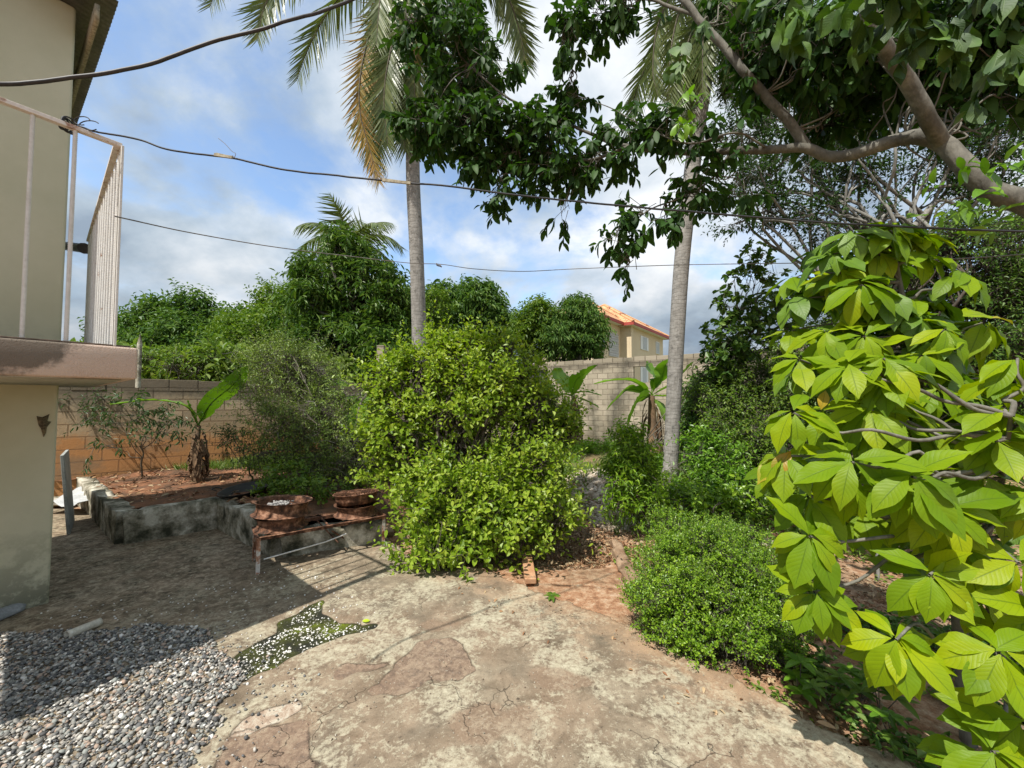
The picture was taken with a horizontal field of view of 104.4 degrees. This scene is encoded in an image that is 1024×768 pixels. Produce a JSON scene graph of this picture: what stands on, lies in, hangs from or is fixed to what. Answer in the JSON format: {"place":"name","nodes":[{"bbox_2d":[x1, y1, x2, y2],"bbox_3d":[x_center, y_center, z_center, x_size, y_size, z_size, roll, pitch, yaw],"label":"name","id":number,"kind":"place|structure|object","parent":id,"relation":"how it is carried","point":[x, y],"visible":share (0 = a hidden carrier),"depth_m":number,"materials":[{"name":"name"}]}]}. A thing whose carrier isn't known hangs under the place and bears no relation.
{"place":"outdoors","nodes":[
{"label":"outdoors","id":0,"kind":"place"},
{"bbox_2d":[52,509,96,537],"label":"patio beside house","id":1,"kind":"structure","parent":0,"point":[83,519],"depth_m":5.31,"materials":[{"name":"concrete"}]},
{"bbox_2d":[60,450,74,534],"bbox_3d":[-5.662,1.349,5.059,0.834,0.952,0.114,-2,-3,45],"label":"leaning board","id":2,"kind":"object","parent":1,"relation":"on","point":[67,488],"visible":1,"depth_m":4.87,"materials":[{"name":"grey wood"}]},
{"bbox_2d":[0,622,245,767],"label":"gravel","id":3,"kind":"structure","parent":0,"point":[49,758],"depth_m":2.17,"materials":[{"name":"grey gravel"}]},
{"bbox_2d":[40,565,380,679],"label":"white chip gravel","id":4,"kind":"structure","parent":0,"point":[300,634],"depth_m":2.79,"materials":[{"name":"white gravel"}]},
{"bbox_2d":[187,614,319,767],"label":"stray gravel","id":5,"kind":"structure","parent":0,"point":[246,737],"depth_m":2.16,"materials":[{"name":"grey gravel"}]},
{"bbox_2d":[267,500,293,504],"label":"charcoal ash","id":6,"kind":"object","parent":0,"point":[282,502],"visible":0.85,"depth_m":4.01},
{"bbox_2d":[0,514,916,767],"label":"patio","id":7,"kind":"structure","parent":0,"point":[95,567],"depth_m":2.36,"materials":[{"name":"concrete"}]},
{"bbox_2d":[0,603,25,619],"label":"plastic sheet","id":8,"kind":"object","parent":7,"relation":"on","point":[9,610],"visible":0.8,"depth_m":2.98,"materials":[{"name":"grey plastic"}]},
{"bbox_2d":[64,618,102,638],"bbox_3d":[-2.981,1.703,2.765,0.058,0.058,0.176,-1,-2,18],"label":"pipe offcut","id":9,"kind":"object","parent":7,"relation":"on","point":[80,629],"visible":0.99,"depth_m":2.75,"materials":[{"name":"plastic"}]},
{"bbox_2d":[251,508,385,574],"bbox_3d":[-2.016,1.622,4.212,1.237,0.338,0.432,2,-3,-37],"label":"iron rack","id":10,"kind":"object","parent":7,"relation":"on","point":[256,546],"visible":0.7,"depth_m":4.02,"materials":[{"name":"brown metal"}]},
{"bbox_2d":[253,516,307,533],"bbox_3d":[-2.343,1.383,4.034,0.490,0.120,0.490,0,-2,0],"label":"wheel rim","id":11,"kind":"object","parent":10,"relation":"on","point":[273,526],"visible":0.56,"depth_m":3.86,"materials":[{"name":"brown metal"}]},
{"bbox_2d":[250,495,312,519],"bbox_3d":[-2.339,1.248,4.043,0.550,0.175,0.550,0,-2,0],"label":"wheel rim","id":12,"kind":"object","parent":11,"relation":"on","point":[297,507],"visible":0.88,"depth_m":3.91,"materials":[{"name":"brown metal"}]},
{"bbox_2d":[333,500,377,519],"bbox_3d":[-1.757,1.403,4.477,0.470,0.115,0.470,0,-2,0],"label":"wheel rim","id":13,"kind":"object","parent":10,"relation":"on","point":[356,512],"visible":0.83,"depth_m":4.33,"materials":[{"name":"brown metal"}]},
{"bbox_2d":[332,488,378,505],"bbox_3d":[-1.764,1.274,4.490,0.489,0.170,0.489,0,-2,0],"label":"wheel rim","id":14,"kind":"object","parent":13,"relation":"on","point":[353,497],"visible":1,"depth_m":4.34,"materials":[{"name":"brown metal"}]},
{"bbox_2d":[280,517,385,556],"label":"broken kerb","id":15,"kind":"structure","parent":7,"relation":"on","point":[361,534],"depth_m":4.32,"materials":[{"name":"concrete"}]},
{"bbox_2d":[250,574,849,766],"bbox_3d":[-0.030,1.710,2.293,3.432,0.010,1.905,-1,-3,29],"label":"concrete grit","id":16,"kind":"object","parent":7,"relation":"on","point":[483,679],"visible":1,"depth_m":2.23,"materials":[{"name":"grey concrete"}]},
{"bbox_2d":[544,592,560,602],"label":"seedling","id":17,"kind":"object","parent":7,"relation":"on","point":[551,595],"visible":1,"depth_m":3.24,"materials":[{"name":"green plant"}]},
{"bbox_2d":[458,587,796,728],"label":"leaf litter","id":18,"kind":"object","parent":7,"relation":"on","point":[703,690],"visible":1,"depth_m":2.30,"materials":[{"name":"brown plant"}]},
{"bbox_2d":[816,720,835,728],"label":"fallen leaf","id":19,"kind":"object","parent":7,"relation":"on","point":[825,723],"visible":1,"depth_m":1.96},
{"bbox_2d":[53,424,1023,767],"bbox_3d":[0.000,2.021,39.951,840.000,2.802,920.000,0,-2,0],"label":"ground","id":20,"kind":"structure","parent":0,"point":[595,588],"depth_m":3.36,"materials":[{"name":"red soil"}]},
{"bbox_2d":[0,0,137,608],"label":"cream house","id":21,"kind":"structure","parent":20,"relation":"on","point":[41,362],"depth_m":3.10,"materials":[{"name":"paint"}]},
{"bbox_2d":[0,0,354,86],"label":"power cable","id":22,"kind":"object","parent":21,"relation":"attached to","point":[153,62],"visible":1,"depth_m":1.65,"materials":[{"name":"black rubber"}]},
{"bbox_2d":[58,116,1023,232],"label":"washing line","id":23,"kind":"object","parent":21,"relation":"attached to","point":[63,118],"visible":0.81,"depth_m":2.24,"materials":[{"name":"black rubber"}]},
{"bbox_2d":[214,138,235,158],"bbox_3d":[-1.656,-1.359,2.296,0.125,0.121,0.021,0,-2,0],"label":"clothes peg","id":24,"kind":"object","parent":23,"relation":"attached to","point":[223,155],"visible":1,"depth_m":2.29,"materials":[{"name":"brown wood"}]},
{"bbox_2d":[373,171,410,184],"bbox_3d":[-0.694,-1.191,2.295,0.219,0.081,0.021,0,-2,0],"label":"clothes peg","id":25,"kind":"object","parent":23,"relation":"attached to","point":[395,181],"visible":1,"depth_m":2.29,"materials":[{"name":"brown wood"}]},
{"bbox_2d":[115,216,1023,271],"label":"thin wire","id":26,"kind":"object","parent":21,"relation":"attached to","point":[439,265],"visible":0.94,"depth_m":4.01,"materials":[{"name":"black metal"}]},
{"bbox_2d":[58,386,130,437],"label":"sapling","id":27,"kind":"object","parent":20,"relation":"on","point":[95,407],"visible":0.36,"depth_m":6.49,"materials":[{"name":"green plant"}]},
{"bbox_2d":[77,277,227,347],"bbox_3d":[-18.685,-2.482,21.738,10.311,6.635,5.471,0,-2,0],"label":"tree","id":28,"kind":"object","parent":20,"relation":"on","point":[179,317],"visible":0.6,"depth_m":20.90,"materials":[{"name":"green plant"}]},
{"bbox_2d":[76,477,281,556],"bbox_3d":[-5.150,1.671,5.344,5.978,0.431,1.034,-1,-3,25],"label":"raised planter","id":29,"kind":"object","parent":20,"relation":"on","point":[120,521],"visible":0.81,"depth_m":4.72,"materials":[{"name":"concrete"}]},
{"bbox_2d":[211,480,267,497],"bbox_3d":[-3.590,1.432,5.348,0.629,0.165,0.623,-1,-3,27],"label":"shallow pan","id":30,"kind":"object","parent":29,"relation":"on","point":[241,487],"visible":0.81,"depth_m":5.42,"materials":[{"name":"metal"}]},
{"bbox_2d":[136,324,238,380],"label":"shrub","id":31,"kind":"object","parent":20,"relation":"on","point":[172,365],"visible":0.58,"depth_m":8.52,"materials":[{"name":"green plant"}]},
{"bbox_2d":[53,379,375,507],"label":"block wall","id":32,"kind":"structure","parent":20,"relation":"on","point":[75,443],"depth_m":6.90,"materials":[{"name":"concrete"}]},
{"bbox_2d":[135,334,141,387],"bbox_3d":[-6.217,-0.383,6.614,0.068,0.894,0.072,0,-2,0],"label":"fence post","id":33,"kind":"object","parent":32,"relation":"on","point":[139,369],"visible":0.96,"depth_m":6.59,"materials":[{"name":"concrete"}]},
{"bbox_2d":[69,337,369,383],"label":"tall weeds","id":34,"kind":"object","parent":20,"relation":"on","point":[223,347],"visible":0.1,"depth_m":8.74,"materials":[{"name":"green plant"}]},
{"bbox_2d":[61,452,420,533],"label":"planter soil","id":35,"kind":"structure","parent":20,"relation":"on","point":[190,488],"depth_m":5.83,"materials":[{"name":"brown soil"}]},
{"bbox_2d":[53,486,87,506],"bbox_3d":[-6.367,1.638,5.875,0.674,0.198,0.721,0,-2,0],"label":"metal sheet","id":36,"kind":"object","parent":35,"relation":"on","point":[79,497],"visible":0.32,"depth_m":5.78,"materials":[{"name":"metal"}]},
{"bbox_2d":[80,388,204,478],"bbox_3d":[-5.569,0.801,6.068,1.763,1.483,1.103,-1,-3,23],"label":"sapling","id":37,"kind":"object","parent":35,"relation":"on","point":[161,425],"visible":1,"depth_m":6.03,"materials":[{"name":"green plant"}]},
{"bbox_2d":[110,366,248,482],"bbox_3d":[-5.085,0.647,6.126,1.866,1.873,0.315,0,-2,-11],"label":"banana plant","id":38,"kind":"object","parent":35,"relation":"on","point":[195,468],"visible":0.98,"depth_m":6.17,"materials":[{"name":"green plant"}]},
{"bbox_2d":[88,464,366,503],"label":"leaf litter","id":39,"kind":"object","parent":35,"relation":"on","point":[165,493],"visible":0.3,"depth_m":5.87,"materials":[{"name":"brown plant"}]},
{"bbox_2d":[191,416,273,480],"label":"sapling","id":40,"kind":"object","parent":35,"relation":"on","point":[228,436],"visible":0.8,"depth_m":5.92,"materials":[{"name":"green plant"}]},
{"bbox_2d":[166,453,338,475],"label":"grass","id":41,"kind":"structure","parent":35,"relation":"on","point":[219,465],"depth_m":7.02,"materials":[{"name":"green plant"}]},
{"bbox_2d":[196,307,388,491],"bbox_3d":[-3.354,0.395,6.214,3.482,3.363,2.748,0,-2,0],"label":"feathery shrub","id":42,"kind":"object","parent":35,"relation":"on","point":[291,371],"visible":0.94,"depth_m":5.99,"materials":[{"name":"green plant"}]},
{"bbox_2d":[245,452,353,506],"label":"leafy weed","id":43,"kind":"object","parent":35,"relation":"on","point":[287,485],"visible":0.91,"depth_m":5.04,"materials":[{"name":"green plant"}]},
{"bbox_2d":[230,453,386,490],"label":"ground cover","id":44,"kind":"object","parent":35,"relation":"on","point":[335,474],"visible":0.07,"depth_m":6.57,"materials":[{"name":"green plant"}]},
{"bbox_2d":[187,272,311,350],"bbox_3d":[-8.542,-1.826,13.874,4.316,4.801,4.189,-2,-3,36],"label":"tree","id":45,"kind":"object","parent":20,"relation":"on","point":[232,323],"visible":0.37,"depth_m":13.10,"materials":[{"name":"green plant"}]},
{"bbox_2d":[213,292,411,353],"bbox_3d":[-11.746,-2.534,24.127,14.810,6.996,6.466,0,-2,0],"label":"tree","id":46,"kind":"object","parent":20,"relation":"on","point":[231,307],"visible":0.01,"depth_m":24.18,"materials":[{"name":"green plant"}]},
{"bbox_2d":[262,220,429,379],"bbox_3d":[-4.436,-2.085,10.824,4.660,5.072,3.095,0,-2,0],"label":"tree","id":47,"kind":"object","parent":20,"relation":"on","point":[357,299],"visible":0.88,"depth_m":10.42,"materials":[{"name":"green plant"}]},
{"bbox_2d":[285,193,408,282],"bbox_3d":[-7.043,-3.528,16.901,4.421,8.354,4.104,-2,-3,42],"label":"coconut palm","id":48,"kind":"object","parent":20,"relation":"on","point":[366,228],"visible":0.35,"depth_m":16.68,"materials":[{"name":"green plant"}]},
{"bbox_2d":[307,375,419,460],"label":"broad compound plant","id":49,"kind":"object","parent":20,"relation":"on","point":[356,406],"visible":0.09,"depth_m":6.34,"materials":[{"name":"green plant"}]},
{"bbox_2d":[198,0,543,460],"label":"coconut palm","id":50,"kind":"object","parent":20,"relation":"on","point":[380,79],"visible":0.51,"depth_m":8.61,"materials":[{"name":"green plant"}]},
{"bbox_2d":[376,345,465,427],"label":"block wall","id":51,"kind":"structure","parent":20,"relation":"on","point":[381,347],"depth_m":9.25,"materials":[{"name":"grey concrete"}]},
{"bbox_2d":[408,281,465,361],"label":"tree","id":52,"kind":"object","parent":20,"relation":"on","point":[440,301],"visible":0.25,"depth_m":17.69,"materials":[{"name":"green plant"}]},
{"bbox_2d":[329,300,615,582],"bbox_3d":[-0.528,0.526,4.736,3.345,3.261,2.560,0,-2,0],"label":"lime bush","id":53,"kind":"object","parent":20,"relation":"on","point":[472,505],"visible":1,"depth_m":4.55,"materials":[{"name":"green plant"}]},
{"bbox_2d":[425,273,523,354],"bbox_3d":[-1.968,-1.842,21.076,6.222,7.866,4.533,0,-2,0],"label":"tree","id":54,"kind":"object","parent":20,"relation":"on","point":[469,297],"visible":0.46,"depth_m":19.98,"materials":[{"name":"green plant"}]},
{"bbox_2d":[407,440,596,509],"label":"ground cover","id":55,"kind":"object","parent":20,"relation":"on","point":[583,494],"visible":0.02,"depth_m":6.00,"materials":[{"name":"green plant"}]},
{"bbox_2d":[521,549,535,583],"bbox_3d":[0.158,1.779,3.900,0.105,0.089,0.623,0,-2,-2],"label":"plank","id":56,"kind":"object","parent":20,"relation":"on","point":[529,573],"visible":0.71,"depth_m":3.76,"materials":[{"name":"wood"}]},
{"bbox_2d":[497,292,572,362],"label":"tree","id":57,"kind":"object","parent":20,"relation":"on","point":[533,310],"visible":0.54,"depth_m":18.45,"materials":[{"name":"green plant"}]},
{"bbox_2d":[503,367,567,438],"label":"mixed shrub","id":58,"kind":"object","parent":20,"relation":"on","point":[546,397],"visible":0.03,"depth_m":13.17,"materials":[{"name":"green plant"}]},
{"bbox_2d":[526,531,612,570],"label":"leaf litter","id":59,"kind":"object","parent":20,"relation":"on","point":[577,563],"visible":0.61,"depth_m":4.44,"materials":[{"name":"brown plant"}]},
{"bbox_2d":[533,291,616,361],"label":"tree","id":60,"kind":"object","parent":20,"relation":"on","point":[582,329],"visible":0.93,"depth_m":17.77,"materials":[{"name":"green plant"}]},
{"bbox_2d":[551,365,601,447],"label":"banana plant","id":61,"kind":"object","parent":20,"relation":"on","point":[573,381],"visible":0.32,"depth_m":12.80,"materials":[{"name":"green plant"}]},
{"bbox_2d":[408,431,755,481],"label":"grass","id":62,"kind":"structure","parent":20,"relation":"on","point":[578,461],"depth_m":10.82,"materials":[{"name":"green plant"}]},
{"bbox_2d":[565,468,640,531],"bbox_3d":[1.442,1.733,6.495,1.174,0.548,2.927,0,-2,0],"label":"rubble","id":63,"kind":"object","parent":20,"relation":"on","point":[593,485],"depth_m":6.08,"materials":[{"name":"grey stone"}]},
{"bbox_2d":[542,303,668,381],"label":"orange roofed house","id":64,"kind":"structure","parent":20,"relation":"on","point":[633,337],"depth_m":29.37,"materials":[{"name":"paint"}]},
{"bbox_2d":[640,367,647,381],"bbox_3d":[10.217,-0.650,30.596,0.082,1.300,1.640,-2,-3,37],"label":"window","id":65,"kind":"structure","parent":64,"relation":"in","point":[643,371],"depth_m":30.33,"materials":[{"name":"white glass"}]},
{"bbox_2d":[640,336,648,350],"bbox_3d":[10.305,-3.141,30.811,0.082,1.039,1.690,-2,-3,37],"label":"window","id":66,"kind":"structure","parent":64,"relation":"in","point":[644,343],"depth_m":30.68,"materials":[{"name":"white glass"}]},
{"bbox_2d":[656,341,659,354],"bbox_3d":[12.258,-3.028,33.362,0.082,1.019,0.900,-2,-3,37],"label":"window","id":67,"kind":"structure","parent":64,"relation":"in","point":[657,343],"depth_m":33.27,"materials":[{"name":"white glass"}]},
{"bbox_2d":[471,435,760,472],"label":"ground cover","id":68,"kind":"object","parent":20,"relation":"on","point":[590,444],"visible":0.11,"depth_m":12.30,"materials":[{"name":"green plant"}]},
{"bbox_2d":[608,539,638,587],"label":"broken kerb","id":69,"kind":"structure","parent":20,"relation":"on","point":[619,554],"depth_m":4.06,"materials":[{"name":"beige concrete"}]},
{"bbox_2d":[590,407,672,549],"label":"slim shrub","id":70,"kind":"object","parent":20,"relation":"on","point":[632,470],"visible":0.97,"depth_m":4.81,"materials":[{"name":"green plant"}]},
{"bbox_2d":[594,359,693,452],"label":"banana plant","id":71,"kind":"object","parent":20,"relation":"on","point":[658,372],"visible":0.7,"depth_m":11.06,"materials":[{"name":"green plant"}]},
{"bbox_2d":[472,346,898,456],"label":"block wall","id":72,"kind":"structure","parent":20,"relation":"on","point":[599,420],"depth_m":15.24,"materials":[{"name":"grey concrete"}]},
{"bbox_2d":[655,407,738,503],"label":"leafy weed","id":73,"kind":"object","parent":20,"relation":"on","point":[705,437],"visible":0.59,"depth_m":6.21,"materials":[{"name":"green plant"}]},
{"bbox_2d":[378,0,1023,302],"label":"overhanging tree","id":74,"kind":"object","parent":20,"relation":"on","point":[885,51],"visible":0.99,"depth_m":3.15,"materials":[{"name":"green plant"}]},
{"bbox_2d":[638,338,768,468],"bbox_3d":[4.366,0.474,9.393,2.665,3.260,1.766,0,-2,0],"label":"mixed shrub","id":75,"kind":"object","parent":20,"relation":"on","point":[687,418],"visible":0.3,"depth_m":9.26,"materials":[{"name":"green plant"}]},
{"bbox_2d":[620,0,793,482],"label":"coconut palm","id":76,"kind":"object","parent":20,"relation":"on","point":[672,32],"visible":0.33,"depth_m":8.05,"materials":[{"name":"green plant"}]},
{"bbox_2d":[637,464,778,531],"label":"leafy weed","id":77,"kind":"object","parent":20,"relation":"on","point":[719,502],"visible":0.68,"depth_m":4.92,"materials":[{"name":"green plant"}]},
{"bbox_2d":[664,427,767,508],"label":"leafy weed","id":78,"kind":"object","parent":20,"relation":"on","point":[732,454],"visible":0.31,"depth_m":6.06,"materials":[{"name":"green plant"}]},
{"bbox_2d":[615,496,819,677],"bbox_3d":[1.507,1.435,3.014,1.493,0.863,1.430,0,-2,0],"label":"box shrub","id":79,"kind":"object","parent":20,"relation":"on","point":[739,605],"visible":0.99,"depth_m":2.69,"materials":[{"name":"green plant"}]},
{"bbox_2d":[645,465,811,532],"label":"ground cover","id":80,"kind":"object","parent":20,"relation":"on","point":[748,507],"visible":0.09,"depth_m":5.36,"materials":[{"name":"green plant"}]},
{"bbox_2d":[679,348,802,472],"bbox_3d":[5.200,0.537,8.347,3.321,3.137,2.473,0,-2,0],"label":"mixed shrub","id":81,"kind":"object","parent":20,"relation":"on","point":[751,392],"visible":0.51,"depth_m":8.23,"materials":[{"name":"green plant"}]},
{"bbox_2d":[697,239,815,379],"bbox_3d":[5.484,-0.624,8.871,2.540,5.398,1.544,0,-2,0],"label":"whorled tree","id":82,"kind":"object","parent":20,"relation":"on","point":[739,343],"visible":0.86,"depth_m":8.85,"materials":[{"name":"green plant"}]},
{"bbox_2d":[497,487,1023,765],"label":"leaf litter","id":83,"kind":"object","parent":20,"relation":"on","point":[866,603],"visible":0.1,"depth_m":3.33,"materials":[{"name":"brown plant"}]},
{"bbox_2d":[760,537,774,547],"bbox_3d":[2.908,1.816,4.570,0.228,0.111,0.219,0,-2,0],"label":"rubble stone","id":84,"kind":"object","parent":20,"relation":"on","point":[765,538],"visible":0.09,"depth_m":4.50,"materials":[{"name":"grey stone"}]},
{"bbox_2d":[742,311,852,493],"bbox_3d":[5.436,0.512,7.144,2.509,4.322,2.205,0,-2,0],"label":"mixed shrub","id":85,"kind":"object","parent":20,"relation":"on","point":[783,401],"visible":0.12,"depth_m":7.21,"materials":[{"name":"green plant"}]},
{"bbox_2d":[780,650,821,707],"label":"seedling","id":86,"kind":"object","parent":20,"relation":"on","point":[800,659],"visible":0.96,"depth_m":2.28,"materials":[{"name":"green plant"}]},
{"bbox_2d":[624,540,1003,728],"bbox_3d":[2.904,1.768,2.929,3.573,0.144,3.368,0,-2,0],"label":"ground cover","id":87,"kind":"object","parent":20,"relation":"on","point":[773,694],"visible":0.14,"depth_m":2.31,"materials":[{"name":"green plant"}]},
{"bbox_2d":[799,667,861,713],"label":"seedling","id":88,"kind":"object","parent":20,"relation":"on","point":[838,677],"visible":0.94,"depth_m":2.14,"materials":[{"name":"green plant"}]},
{"bbox_2d":[660,460,1023,577],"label":"ground cover","id":89,"kind":"object","parent":20,"relation":"on","point":[866,556],"visible":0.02,"depth_m":4.60,"materials":[{"name":"green plant"}]},
{"bbox_2d":[689,3,1023,456],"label":"tall tree","id":90,"kind":"object","parent":20,"relation":"on","point":[834,199],"visible":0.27,"depth_m":6.87,"materials":[{"name":"green plant"}]},
{"bbox_2d":[831,662,884,700],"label":"seedling","id":91,"kind":"object","parent":20,"relation":"on","point":[857,679],"visible":0.38,"depth_m":2.27,"materials":[{"name":"green plant"}]},
{"bbox_2d":[875,553,879,579],"bbox_3d":[3.435,1.494,3.736,0.027,0.658,0.088,-2,-3,43],"label":"garden stake","id":92,"kind":"object","parent":20,"relation":"on","point":[878,572],"visible":0.21,"depth_m":3.70,"materials":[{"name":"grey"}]},
{"bbox_2d":[843,662,919,719],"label":"seedling","id":93,"kind":"object","parent":20,"relation":"on","point":[864,689],"visible":0.45,"depth_m":2.12,"materials":[{"name":"green plant"}]},
{"bbox_2d":[743,213,1023,767],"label":"broad leaved tree","id":94,"kind":"object","parent":20,"relation":"on","point":[898,431],"visible":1,"depth_m":1.63,"materials":[{"name":"green plant"}]},
{"bbox_2d":[864,705,923,743],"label":"seedling","id":95,"kind":"object","parent":20,"relation":"on","point":[883,713],"visible":0.72,"depth_m":1.94,"materials":[{"name":"green plant"}]},
{"bbox_2d":[771,578,1023,767],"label":"ground cover","id":96,"kind":"object","parent":20,"relation":"on","point":[895,742],"visible":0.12,"depth_m":2.07,"materials":[{"name":"green plant"}]},
{"bbox_2d":[888,176,1023,430],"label":"tree","id":97,"kind":"object","parent":20,"relation":"on","point":[1002,277],"visible":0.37,"depth_m":4.96,"materials":[{"name":"green plant"}]},
{"bbox_2d":[61,0,1023,359],"label":"sky","id":98,"kind":"structure","parent":0,"point":[228,91],"materials":[{"name":"blue"}]},
{"bbox_2d":[552,460,770,534],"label":"grass","id":99,"kind":"structure","parent":0,"point":[616,530],"depth_m":6.39,"materials":[{"name":"plant"}]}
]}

